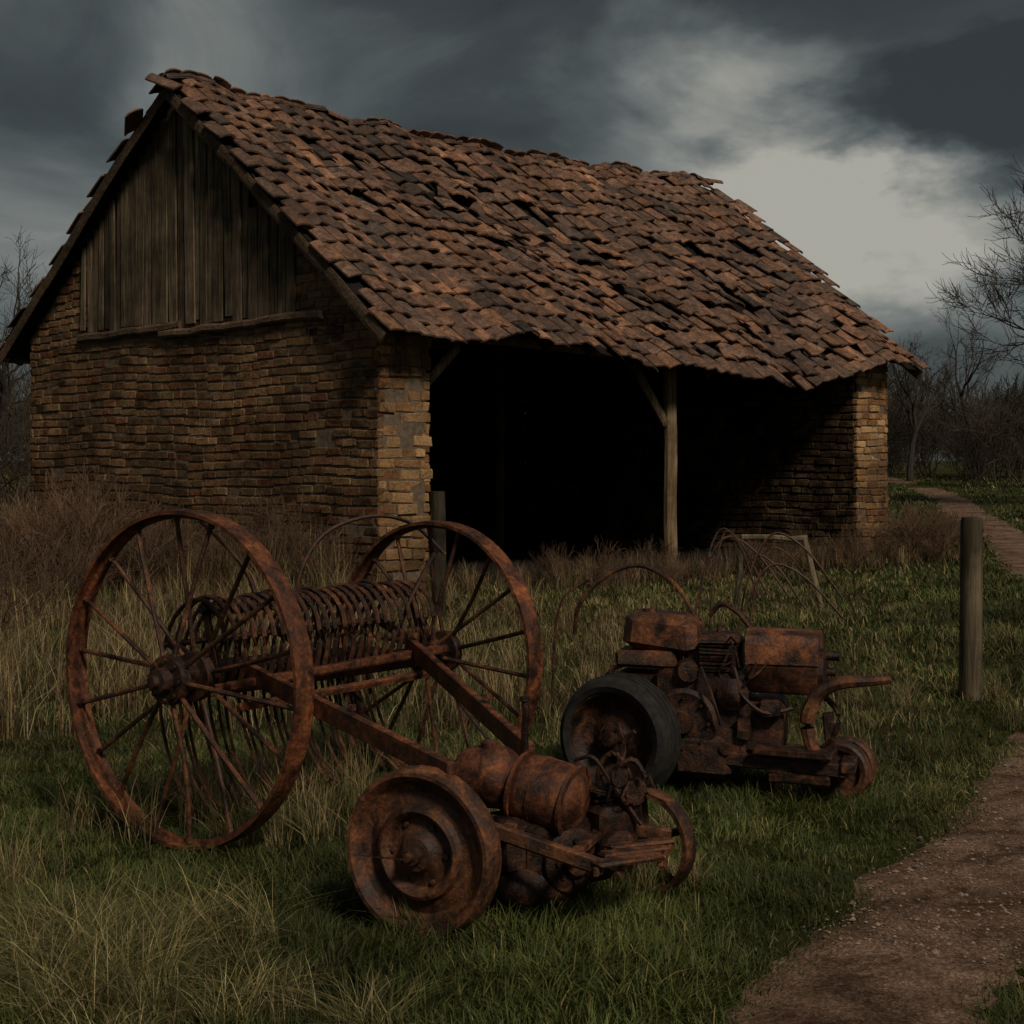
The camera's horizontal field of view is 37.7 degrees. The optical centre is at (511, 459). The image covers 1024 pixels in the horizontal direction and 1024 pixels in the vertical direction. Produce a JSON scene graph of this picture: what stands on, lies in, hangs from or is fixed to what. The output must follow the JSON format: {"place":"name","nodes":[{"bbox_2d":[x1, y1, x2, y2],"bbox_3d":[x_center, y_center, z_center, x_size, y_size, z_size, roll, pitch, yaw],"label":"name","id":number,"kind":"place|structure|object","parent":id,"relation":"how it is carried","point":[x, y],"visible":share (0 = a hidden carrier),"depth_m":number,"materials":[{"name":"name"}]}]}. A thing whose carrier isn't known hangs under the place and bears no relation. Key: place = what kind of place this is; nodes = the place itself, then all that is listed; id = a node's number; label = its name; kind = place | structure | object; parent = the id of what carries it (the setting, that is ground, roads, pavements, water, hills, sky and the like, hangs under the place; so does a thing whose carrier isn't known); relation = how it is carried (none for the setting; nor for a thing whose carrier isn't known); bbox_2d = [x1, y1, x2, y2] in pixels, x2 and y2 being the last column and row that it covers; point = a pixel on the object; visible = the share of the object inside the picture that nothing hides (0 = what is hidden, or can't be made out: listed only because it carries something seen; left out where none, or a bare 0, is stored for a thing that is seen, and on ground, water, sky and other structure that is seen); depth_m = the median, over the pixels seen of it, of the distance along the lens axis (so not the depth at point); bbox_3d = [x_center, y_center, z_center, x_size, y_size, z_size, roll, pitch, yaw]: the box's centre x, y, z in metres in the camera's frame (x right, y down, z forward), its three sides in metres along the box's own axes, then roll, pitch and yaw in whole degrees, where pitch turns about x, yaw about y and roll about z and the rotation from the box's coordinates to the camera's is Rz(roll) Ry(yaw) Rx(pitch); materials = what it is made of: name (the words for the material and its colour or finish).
{"place":"outdoors","nodes":[
{"label":"outdoors","id":0,"kind":"place"},
{"bbox_2d":[0,546,667,740],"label":"tall dry grass","id":1,"kind":"structure","parent":0,"point":[30,647],"depth_m":10.91,"materials":[{"name":"brown plant"}]},
{"bbox_2d":[0,461,1023,1023],"bbox_3d":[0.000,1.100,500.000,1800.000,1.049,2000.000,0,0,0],"label":"ground","id":2,"kind":"structure","parent":0,"point":[940,471],"depth_m":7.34,"materials":[{"name":"green plant"}]},
{"bbox_2d":[0,226,46,446],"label":"bare tree","id":3,"kind":"object","parent":2,"relation":"on","point":[5,372],"visible":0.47,"depth_m":45.84,"materials":[{"name":"brown plant"}]},
{"bbox_2d":[0,853,463,1023],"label":"meadow grass tufts","id":4,"kind":"object","parent":2,"relation":"on","point":[119,966],"visible":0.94,"depth_m":4.42,"materials":[{"name":"beige plant"}]},
{"bbox_2d":[66,509,542,850],"bbox_3d":[-0.486,0.904,6.482,2.352,1.403,1.912,0,0,41],"label":"hay rake","id":5,"kind":"object","parent":2,"relation":"on","point":[292,675],"visible":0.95,"depth_m":6.51,"materials":[{"name":"brown metal"}]},
{"bbox_2d":[430,491,445,616],"bbox_3d":[-0.753,0.960,15.298,0.164,1.280,0.164,0,0,0],"label":"gate post","id":6,"kind":"object","parent":2,"relation":"on","point":[437,507],"visible":0.54,"depth_m":15.23,"materials":[{"name":"brown wood"}]},
{"bbox_2d":[0,68,930,592],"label":"brick barn","id":7,"kind":"structure","parent":2,"relation":"on","point":[516,356],"depth_m":20.93,"materials":[{"name":"brown brick"}]},
{"bbox_2d":[0,502,959,601],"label":"wall weeds","id":8,"kind":"object","parent":2,"relation":"on","point":[897,558],"depth_m":18.14,"materials":[{"name":"brown plant"}]},
{"bbox_2d":[0,463,1004,641],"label":"bramble bushes","id":9,"kind":"object","parent":2,"relation":"on","point":[47,542],"visible":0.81,"depth_m":18.17,"materials":[{"name":"brown plant"}]},
{"bbox_2d":[0,570,1023,749],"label":"grass","id":10,"kind":"structure","parent":2,"relation":"on","point":[945,615],"depth_m":13.87,"materials":[{"name":"green plant"}]},
{"bbox_2d":[0,646,1023,911],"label":"dry grass tufts","id":11,"kind":"object","parent":2,"relation":"on","point":[316,810],"visible":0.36,"depth_m":6.61,"materials":[{"name":"plant"}]},
{"bbox_2d":[0,336,1023,505],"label":"hedgerow","id":12,"kind":"object","parent":2,"relation":"on","point":[999,440],"visible":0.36,"depth_m":67.30,"materials":[{"name":"brown plant"}]},
{"bbox_2d":[346,696,695,939],"bbox_3d":[0.051,1.223,5.284,1.238,0.770,0.861,0,0,0],"label":"engine cart","id":13,"kind":"object","parent":2,"relation":"on","point":[432,843],"visible":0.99,"depth_m":5.12,"materials":[{"name":"brown metal"}]},
{"bbox_2d":[551,563,891,799],"bbox_3d":[0.830,1.080,7.346,2.077,1.063,0.942,0,0,33],"label":"garden tractor","id":14,"kind":"object","parent":2,"relation":"on","point":[700,710],"visible":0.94,"depth_m":7.06,"materials":[{"name":"metal"}]},
{"bbox_2d":[695,528,844,633],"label":"wire hoops","id":15,"kind":"object","parent":2,"relation":"on","point":[739,541],"visible":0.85,"depth_m":10.50,"materials":[{"name":"brown metal"}]},
{"bbox_2d":[733,534,823,609],"bbox_3d":[2.852,1.200,16.092,0.949,0.820,0.248,0,0,0],"label":"broken wooden frame","id":16,"kind":"object","parent":2,"relation":"on","point":[805,543],"visible":0.71,"depth_m":15.99,"materials":[{"name":"brown wood"}]},
{"bbox_2d":[886,330,993,481],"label":"bare tree","id":17,"kind":"object","parent":2,"relation":"on","point":[910,464],"visible":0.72,"depth_m":67.09,"materials":[{"name":"brown plant"}]},
{"bbox_2d":[908,283,1006,479],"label":"bare tree","id":18,"kind":"object","parent":2,"relation":"on","point":[961,394],"visible":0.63,"depth_m":70.53,"materials":[{"name":"brown plant"}]},
{"bbox_2d":[959,516,982,700],"bbox_3d":[3.090,1.039,10.098,0.159,1.322,0.155,0,0,0],"label":"fence post","id":19,"kind":"object","parent":2,"relation":"on","point":[971,619],"visible":0.91,"depth_m":10.04,"materials":[{"name":"brown wood"}]},
{"bbox_2d":[926,154,1023,393],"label":"bare tree","id":20,"kind":"object","parent":2,"relation":"on","point":[994,290],"visible":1,"depth_m":46.02,"materials":[{"name":"brown plant"}]},
{"bbox_2d":[0,473,1023,585],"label":"grass","id":21,"kind":"structure","parent":0,"point":[1004,511],"depth_m":39.07,"materials":[{"name":"green plant"}]},
{"bbox_2d":[0,0,1023,460],"label":"sky","id":22,"kind":"structure","parent":0,"point":[866,134],"materials":[{"name":"grey"}]},
{"bbox_2d":[722,476,1023,1023],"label":"gravel path","id":23,"kind":"structure","parent":0,"point":[873,984],"depth_m":5.03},
{"bbox_2d":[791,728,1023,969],"bbox_3d":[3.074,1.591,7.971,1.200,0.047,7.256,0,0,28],"label":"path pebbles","id":24,"kind":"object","parent":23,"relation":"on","point":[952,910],"visible":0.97,"depth_m":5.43,"materials":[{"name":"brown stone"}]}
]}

